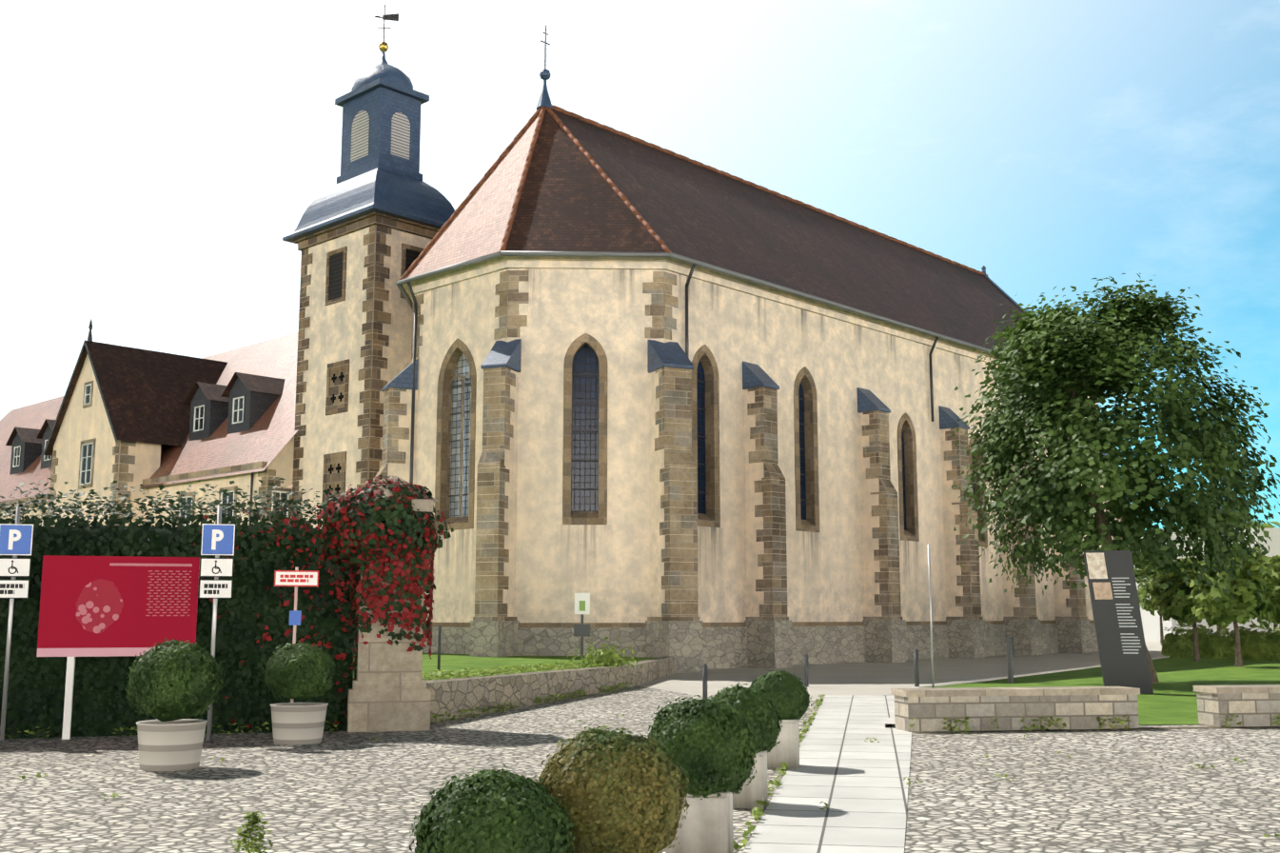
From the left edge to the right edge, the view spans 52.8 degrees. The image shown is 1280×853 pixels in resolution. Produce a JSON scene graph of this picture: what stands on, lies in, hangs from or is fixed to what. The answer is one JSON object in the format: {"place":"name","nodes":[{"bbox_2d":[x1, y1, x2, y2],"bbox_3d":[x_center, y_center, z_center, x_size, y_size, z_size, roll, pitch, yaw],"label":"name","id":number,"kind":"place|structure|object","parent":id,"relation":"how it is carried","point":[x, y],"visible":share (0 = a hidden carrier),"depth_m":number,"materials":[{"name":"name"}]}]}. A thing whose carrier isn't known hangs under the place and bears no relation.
{"place":"outdoors","nodes":[
{"label":"outdoors","id":0,"kind":"place"},
{"bbox_2d":[0,476,371,739],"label":"ivy wall","id":1,"kind":"structure","parent":0,"point":[317,597],"depth_m":18.39,"materials":[{"name":"green plant"}]},
{"bbox_2d":[293,224,432,644],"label":"tower walls","id":2,"kind":"structure","parent":0,"point":[333,332],"depth_m":47.78,"materials":[{"name":"beige paint"}]},
{"bbox_2d":[327,248,421,494],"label":"tower windows","id":3,"kind":"structure","parent":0,"point":[336,276],"depth_m":48.36,"materials":[{"name":"black glass"}]},
{"bbox_2d":[409,763,575,852],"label":"boxwood ball","id":4,"kind":"object","parent":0,"point":[538,814],"depth_m":6.24,"materials":[{"name":"green plant"}]},
{"bbox_2d":[353,652,655,680],"bbox_3d":[-12.993,5.242,27.886,24.862,0.130,32.000,-8,-11,43],"label":"lawn bed","id":5,"kind":"object","parent":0,"point":[453,661],"depth_m":33.83,"materials":[{"name":"green plant"}]},
{"bbox_2d":[353,635,641,680],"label":"plants","id":6,"kind":"object","parent":5,"relation":"on","point":[607,657],"visible":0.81,"depth_m":28.16,"materials":[{"name":"green plant"}]},
{"bbox_2d":[573,592,590,657],"bbox_3d":[-1.527,5.245,34.000,0.420,1.700,0.175,0,-8,-2],"label":"info stand","id":7,"kind":"object","parent":5,"relation":"on","point":[581,630],"visible":1,"depth_m":34.04,"materials":[{"name":"grey paint"}]},
{"bbox_2d":[532,725,689,852],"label":"boxwood ball","id":8,"kind":"object","parent":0,"point":[661,781],"depth_m":6.74,"materials":[{"name":"green plant"}]},
{"bbox_2d":[0,685,1279,852],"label":"cobble paving","id":9,"kind":"structure","parent":0,"point":[1096,791],"depth_m":12.59,"materials":[{"name":"grey stone"}]},
{"bbox_2d":[0,506,20,740],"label":"parking sign pole","id":10,"kind":"object","parent":9,"relation":"on","point":[8,657],"visible":0.79,"depth_m":17.28,"materials":[{"name":"grey metal"}]},
{"bbox_2d":[0,523,33,598],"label":"parking sign","id":11,"kind":"object","parent":9,"relation":"on","point":[15,539],"visible":1,"depth_m":17.45,"materials":[{"name":"blue"}]},
{"bbox_2d":[61,656,157,739],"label":"info board posts","id":12,"kind":"object","parent":9,"relation":"on","point":[68,697],"visible":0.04,"depth_m":17.39,"materials":[{"name":"white metal"}]},
{"bbox_2d":[36,554,199,656],"bbox_3d":[-7.148,2.468,17.710,0.030,1.360,2.020,-27,-28,72],"label":"info board","id":13,"kind":"object","parent":9,"relation":"on","point":[107,605],"visible":0.86,"depth_m":17.68,"materials":[{"name":"red paint"}]},
{"bbox_2d":[136,718,207,770],"bbox_3d":[-5.131,3.482,14.093,0.750,0.500,0.750,-8,-11,43],"label":"plant pot","id":14,"kind":"object","parent":9,"relation":"on","point":[174,745],"visible":0.96,"depth_m":13.82,"materials":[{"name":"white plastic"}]},
{"bbox_2d":[124,637,225,721],"bbox_3d":[-5.141,2.788,14.197,1.055,0.899,1.046,-8,-11,43],"label":"boxwood ball","id":15,"kind":"object","parent":14,"relation":"on","point":[147,680],"depth_m":13.88,"materials":[{"name":"green plant"}]},
{"bbox_2d":[206,506,221,740],"bbox_3d":[-5.737,2.639,17.363,0.060,3.120,0.060,-8,-11,43],"label":"parking sign pole","id":16,"kind":"object","parent":9,"relation":"on","point":[213,637],"visible":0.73,"depth_m":17.32,"materials":[{"name":"grey metal"}]},
{"bbox_2d":[198,523,235,598],"bbox_3d":[-5.725,1.822,17.441,0.018,1.000,0.420,-27,-28,72],"label":"parking sign","id":17,"kind":"object","parent":9,"relation":"on","point":[217,539],"visible":1,"depth_m":17.44,"materials":[{"name":"blue"}]},
{"bbox_2d":[227,810,278,852],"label":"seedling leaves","id":18,"kind":"object","parent":9,"relation":"on","point":[250,817],"visible":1,"depth_m":8.07,"materials":[{"name":"green plant"}]},
{"bbox_2d":[290,567,298,702],"bbox_3d":[-4.777,3.104,17.778,0.044,2.320,0.044,-8,-11,43],"label":"sign pole","id":19,"kind":"object","parent":9,"relation":"on","point":[295,608],"visible":0.35,"depth_m":17.85,"materials":[{"name":"metal"}]},
{"bbox_2d":[274,570,318,625],"bbox_3d":[-4.768,2.372,17.853,0.018,0.750,0.600,-27,-28,72],"label":"access sign","id":20,"kind":"object","parent":9,"relation":"on","point":[296,578],"visible":1,"depth_m":17.86,"materials":[{"name":"white metal"}]},
{"bbox_2d":[270,702,328,745],"bbox_3d":[-4.483,3.896,16.908,0.750,0.500,0.750,-8,-11,43],"label":"plant pot","id":21,"kind":"object","parent":9,"relation":"on","point":[294,723],"visible":0.94,"depth_m":16.63,"materials":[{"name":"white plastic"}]},
{"bbox_2d":[260,640,338,699],"bbox_3d":[-4.467,3.222,17.009,0.978,0.776,0.971,-8,-11,43],"label":"boxwood ball","id":22,"kind":"object","parent":21,"relation":"on","point":[289,680],"depth_m":16.71,"materials":[{"name":"green plant"}]},
{"bbox_2d":[346,475,439,731],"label":"gate pier","id":23,"kind":"structure","parent":9,"relation":"on","point":[389,690],"depth_m":18.68,"materials":[{"name":"stone"}]},
{"bbox_2d":[315,474,453,659],"bbox_3d":[-3.968,2.134,19.309,2.157,2.820,1.889,-8,-11,43],"label":"red climbing ivy","id":24,"kind":"object","parent":23,"relation":"attached to","point":[372,545],"visible":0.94,"depth_m":18.80,"materials":[{"name":"red plant"}]},
{"bbox_2d":[426,656,674,723],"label":"low stone wall","id":25,"kind":"structure","parent":9,"relation":"on","point":[450,696],"depth_m":23.80,"materials":[{"name":"grey stone"}]},
{"bbox_2d":[0,681,1279,849],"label":"weed leaves","id":26,"kind":"object","parent":9,"relation":"on","point":[760,811],"visible":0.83,"depth_m":18.53,"materials":[{"name":"green plant"}]},
{"bbox_2d":[665,790,733,852],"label":"planter","id":27,"kind":"object","parent":9,"relation":"on","point":[707,825],"visible":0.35,"depth_m":8.72,"materials":[{"name":"concrete"}]},
{"bbox_2d":[644,694,760,799],"bbox_3d":[0.409,2.244,9.002,0.821,0.735,0.824,-8,-11,43],"label":"boxwood ball","id":28,"kind":"object","parent":27,"relation":"on","point":[702,733],"depth_m":8.73,"materials":[{"name":"green plant"}]},
{"bbox_2d":[732,748,767,808],"bbox_3d":[0.894,3.084,11.336,0.460,0.486,0.460,-1,-8,10],"label":"planter","id":29,"kind":"object","parent":9,"relation":"on","point":[748,796],"visible":0.25,"depth_m":11.11,"materials":[{"name":"concrete"}]},
{"bbox_2d":[709,682,782,753],"bbox_3d":[0.896,2.597,11.397,0.758,0.661,0.724,-8,-11,43],"label":"boxwood ball","id":30,"kind":"object","parent":29,"relation":"on","point":[759,709],"depth_m":11.19,"materials":[{"name":"green plant"}]},
{"bbox_2d":[767,718,799,768],"bbox_3d":[1.530,3.482,14.194,0.460,0.530,0.460,-1,-8,10],"label":"planter","id":31,"kind":"object","parent":9,"relation":"on","point":[786,748],"visible":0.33,"depth_m":13.98,"materials":[{"name":"concrete"}]},
{"bbox_2d":[749,669,812,719],"bbox_3d":[1.520,2.985,14.278,0.700,0.586,0.726,-8,-11,43],"label":"topiary bush","id":32,"kind":"object","parent":31,"relation":"on","point":[786,685],"depth_m":14.05,"materials":[{"name":"green plant"}]},
{"bbox_2d":[742,694,911,852],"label":"path slabs","id":33,"kind":"structure","parent":9,"relation":"on","point":[849,775],"depth_m":12.32,"materials":[{"name":"grey concrete"}]},
{"bbox_2d":[894,691,1279,731],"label":"low stone wall","id":34,"kind":"structure","parent":9,"relation":"on","point":[929,714],"depth_m":18.79,"materials":[{"name":"stone"}]},
{"bbox_2d":[891,684,1279,696],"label":"wall coping","id":35,"kind":"object","parent":34,"relation":"on","point":[1050,690],"visible":1,"depth_m":18.88,"materials":[{"name":"stone"}]},
{"bbox_2d":[961,726,1279,731],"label":"curb","id":36,"kind":"structure","parent":9,"relation":"on","point":[1134,728],"depth_m":18.89,"materials":[{"name":"grey stone"}]},
{"bbox_2d":[0,0,1279,529],"label":"sky","id":37,"kind":"structure","parent":0,"point":[158,158],"materials":[{"name":"blue"}]},
{"bbox_2d":[412,268,1099,622],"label":"church walls","id":38,"kind":"structure","parent":0,"point":[562,308],"depth_m":41.87,"materials":[{"name":"beige paint"}]},
{"bbox_2d":[406,263,938,484],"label":"downspouts","id":39,"kind":"object","parent":38,"relation":"attached to","point":[686,353],"visible":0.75,"depth_m":42.74,"materials":[{"name":"grey metal"}]},
{"bbox_2d":[407,256,1002,366],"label":"cornice","id":40,"kind":"structure","parent":38,"relation":"attached to","point":[598,263],"depth_m":42.35,"materials":[{"name":"beige stone"}]},
{"bbox_2d":[402,109,1026,354],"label":"church roof","id":41,"kind":"structure","parent":38,"relation":"on","point":[570,200],"depth_m":46.09,"materials":[{"name":"brown tile"}]},
{"bbox_2d":[398,104,987,280],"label":"roof ridge tiles","id":42,"kind":"object","parent":41,"relation":"on","point":[541,110],"visible":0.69,"depth_m":44.87,"materials":[{"name":"orange tile"}]},
{"bbox_2d":[395,250,999,354],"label":"roof gutter","id":43,"kind":"object","parent":41,"relation":"attached to","point":[400,283],"visible":0.56,"depth_m":42.01,"materials":[{"name":"grey metal"}]},
{"bbox_2d":[536,25,986,275],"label":"church finials","id":44,"kind":"object","parent":41,"relation":"on","point":[544,97],"visible":0.96,"depth_m":45.73,"materials":[{"name":"grey metal"}]},
{"bbox_2d":[984,275,1024,311],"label":"roof edge trim","id":45,"kind":"structure","parent":41,"relation":"attached to","point":[1004,292],"depth_m":67.67,"materials":[{"name":"grey metal"}]},
{"bbox_2d":[433,333,1039,547],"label":"window frames","id":46,"kind":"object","parent":38,"relation":"in","point":[703,354],"visible":0.6,"depth_m":41.69,"materials":[{"name":"brown stone"}]},
{"bbox_2d":[449,344,974,530],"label":"window panes","id":47,"kind":"structure","parent":46,"relation":"in","point":[585,444],"depth_m":41.20,"materials":[{"name":"grey glass"}]},
{"bbox_2d":[422,618,1098,672],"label":"stone plinth","id":48,"kind":"structure","parent":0,"point":[724,647],"depth_m":41.24,"materials":[{"name":"grey stone"}]},
{"bbox_2d":[373,270,1122,620],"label":"stone quoins","id":49,"kind":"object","parent":48,"relation":"on","point":[679,523],"depth_m":40.43,"materials":[{"name":"brown stone"}]},
{"bbox_2d":[381,338,1108,455],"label":"buttress caps","id":50,"kind":"object","parent":49,"relation":"on","point":[507,354],"visible":0.42,"depth_m":42.42,"materials":[{"name":"metal"}]},
{"bbox_2d":[379,369,1120,616],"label":"buttress","id":51,"kind":"structure","parent":49,"relation":"attached to","point":[754,472],"depth_m":42.36,"materials":[{"name":"beige stone"}]},
{"bbox_2d":[425,620,1094,627],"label":"plinth molding","id":52,"kind":"structure","parent":48,"relation":"on","point":[620,624],"depth_m":40.60,"materials":[{"name":"stone"}]},
{"bbox_2d":[431,268,1100,601],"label":"church wall streaks","id":53,"kind":"object","parent":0,"point":[708,527],"visible":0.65,"depth_m":41.37,"materials":[{"name":"paint"}]},
{"bbox_2d":[637,640,1163,700],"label":"paved path","id":54,"kind":"structure","parent":0,"point":[866,678],"depth_m":37.02,"materials":[{"name":"grey concrete"}]},
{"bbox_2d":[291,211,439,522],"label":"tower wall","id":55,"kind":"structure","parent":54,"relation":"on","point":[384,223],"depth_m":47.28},
{"bbox_2d":[282,51,454,243],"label":"tower roof","id":56,"kind":"structure","parent":55,"relation":"on","point":[380,178],"depth_m":49.45,"materials":[{"name":"blue metal"}]},
{"bbox_2d":[350,110,410,161],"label":"louvered windows","id":57,"kind":"structure","parent":56,"relation":"in","point":[400,133],"depth_m":49.87,"materials":[{"name":"grey wood"}]},
{"bbox_2d":[374,3,398,52],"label":"weather vane","id":58,"kind":"object","parent":56,"relation":"on","point":[384,46],"visible":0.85,"depth_m":51.42,"materials":[{"name":"gold metal"}]},
{"bbox_2d":[437,625,1013,699],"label":"bollards","id":59,"kind":"object","parent":54,"relation":"on","point":[1009,640],"visible":0.92,"depth_m":29.11,"materials":[{"name":"grey metal"}]},
{"bbox_2d":[929,656,1279,724],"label":"lawn","id":60,"kind":"structure","parent":0,"point":[1171,699],"depth_m":32.54,"materials":[{"name":"green plant"}]},
{"bbox_2d":[927,544,934,688],"bbox_3d":[6.554,4.286,29.018,0.044,3.250,0.044,-3,-9,21],"label":"slim mast","id":61,"kind":"object","parent":60,"relation":"on","point":[931,625],"visible":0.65,"depth_m":29.00,"materials":[{"name":"grey metal"}]},
{"bbox_2d":[885,655,1169,727],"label":"lawn kerb","id":62,"kind":"structure","parent":60,"relation":"on","point":[891,718],"depth_m":33.11,"materials":[{"name":"stone"}]},
{"bbox_2d":[1083,550,1153,692],"bbox_3d":[10.301,4.204,27.770,1.263,3.050,0.126,-2,-9,12],"label":"info stele","id":63,"kind":"object","parent":60,"relation":"on","point":[1119,631],"visible":0.96,"depth_m":27.72,"materials":[{"name":"grey metal"}]},
{"bbox_2d":[1161,623,1279,660],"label":"hedge","id":64,"kind":"object","parent":60,"relation":"on","point":[1255,644],"depth_m":49.63,"materials":[{"name":"green plant"}]},
{"bbox_2d":[1262,560,1279,629],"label":"orchard tree","id":65,"kind":"object","parent":60,"relation":"on","point":[1275,571],"visible":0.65,"depth_m":43.96,"materials":[{"name":"plant"}]},
{"bbox_2d":[951,273,1279,683],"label":"lime tree","id":66,"kind":"object","parent":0,"point":[1050,489],"depth_m":31.00,"materials":[{"name":"green plant"}]},
{"label":"ground","id":67,"kind":"structure","parent":0,"visible":0},
{"bbox_2d":[0,354,295,526],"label":"convent walls","id":68,"kind":"structure","parent":67,"relation":"on","point":[79,423],"depth_m":55.11,"materials":[{"name":"beige paint"}]},
{"bbox_2d":[0,380,292,526],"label":"trim","id":69,"kind":"structure","parent":68,"relation":"attached to","point":[127,477],"depth_m":54.06,"materials":[{"name":"brown stone"}]},
{"bbox_2d":[0,332,298,507],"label":"house roof","id":70,"kind":"structure","parent":68,"relation":"on","point":[147,395],"depth_m":56.78,"materials":[{"name":"tile"}]},
{"bbox_2d":[9,318,279,525],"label":"dormers","id":71,"kind":"object","parent":70,"relation":"on","point":[257,404],"visible":0.62,"depth_m":55.03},
{"bbox_2d":[12,383,289,526],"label":"windows","id":72,"kind":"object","parent":68,"relation":"in","point":[198,429],"visible":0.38,"depth_m":55.52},
{"bbox_2d":[1133,559,1175,643],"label":"orchard tree","id":73,"kind":"object","parent":67,"relation":"on","point":[1145,591],"depth_m":77.63,"materials":[{"name":"green plant"}]},
{"bbox_2d":[1150,555,1223,661],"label":"orchard tree","id":74,"kind":"object","parent":67,"relation":"on","point":[1181,612],"depth_m":47.02,"materials":[{"name":"green plant"}]},
{"bbox_2d":[1128,527,1279,641],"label":"building","id":75,"kind":"structure","parent":67,"relation":"on","point":[1151,622],"depth_m":82.14,"materials":[{"name":"grey paint"}]},
{"bbox_2d":[1188,544,1279,666],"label":"orchard tree","id":76,"kind":"object","parent":67,"relation":"on","point":[1254,595],"depth_m":41.48,"materials":[{"name":"green plant"}]},
{"bbox_2d":[1234,519,1279,528],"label":"tree","id":77,"kind":"object","parent":67,"relation":"on","point":[1265,525],"depth_m":98.67,"materials":[{"name":"green plant"}]},
{"bbox_2d":[1246,554,1279,630],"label":"orchard tree","id":78,"kind":"object","parent":67,"relation":"on","point":[1275,559],"depth_m":53.32,"materials":[{"name":"green plant"}]}
]}

